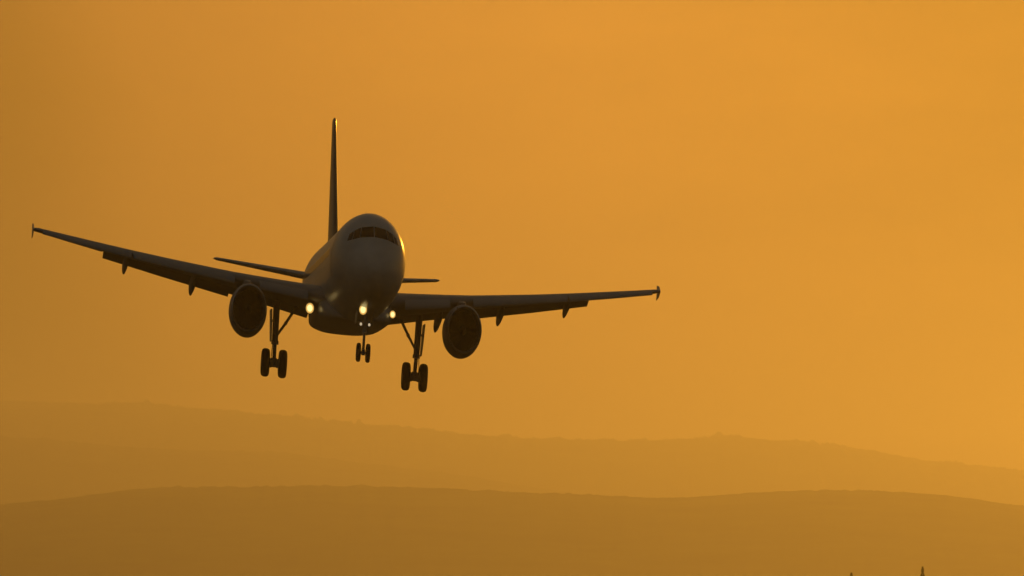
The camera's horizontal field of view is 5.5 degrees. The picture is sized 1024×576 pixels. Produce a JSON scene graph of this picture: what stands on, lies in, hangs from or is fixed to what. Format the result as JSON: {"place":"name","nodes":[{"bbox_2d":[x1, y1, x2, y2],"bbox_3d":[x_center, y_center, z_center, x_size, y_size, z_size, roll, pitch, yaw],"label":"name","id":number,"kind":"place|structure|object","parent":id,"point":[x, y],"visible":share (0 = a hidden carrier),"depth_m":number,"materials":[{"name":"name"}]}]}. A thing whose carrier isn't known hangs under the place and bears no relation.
{"place":"outdoors","nodes":[
{"label":"outdoors","id":0,"kind":"place"},
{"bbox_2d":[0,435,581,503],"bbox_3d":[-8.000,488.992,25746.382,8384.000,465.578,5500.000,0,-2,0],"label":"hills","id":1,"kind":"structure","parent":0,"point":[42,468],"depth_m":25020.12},
{"bbox_2d":[32,118,660,391],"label":"airliner","id":2,"kind":"object","parent":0,"point":[352,277],"visible":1,"depth_m":572.68,"materials":[{"name":"white paint"}]},
{"bbox_2d":[0,484,1023,575],"bbox_3d":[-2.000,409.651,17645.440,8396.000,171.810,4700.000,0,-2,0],"label":"hills","id":3,"kind":"structure","parent":0,"point":[321,530],"depth_m":16159.25,"materials":[{"name":"orange"}]},
{"bbox_2d":[0,398,1023,504],"bbox_3d":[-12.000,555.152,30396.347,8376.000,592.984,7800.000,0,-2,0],"label":"distant hills","id":4,"kind":"structure","parent":0,"point":[719,463],"depth_m":29103.75,"materials":[{"name":"orange"}]},
{"bbox_2d":[0,0,1023,469],"label":"sky","id":5,"kind":"structure","parent":0,"point":[823,200],"materials":[{"name":"orange"}]}
]}

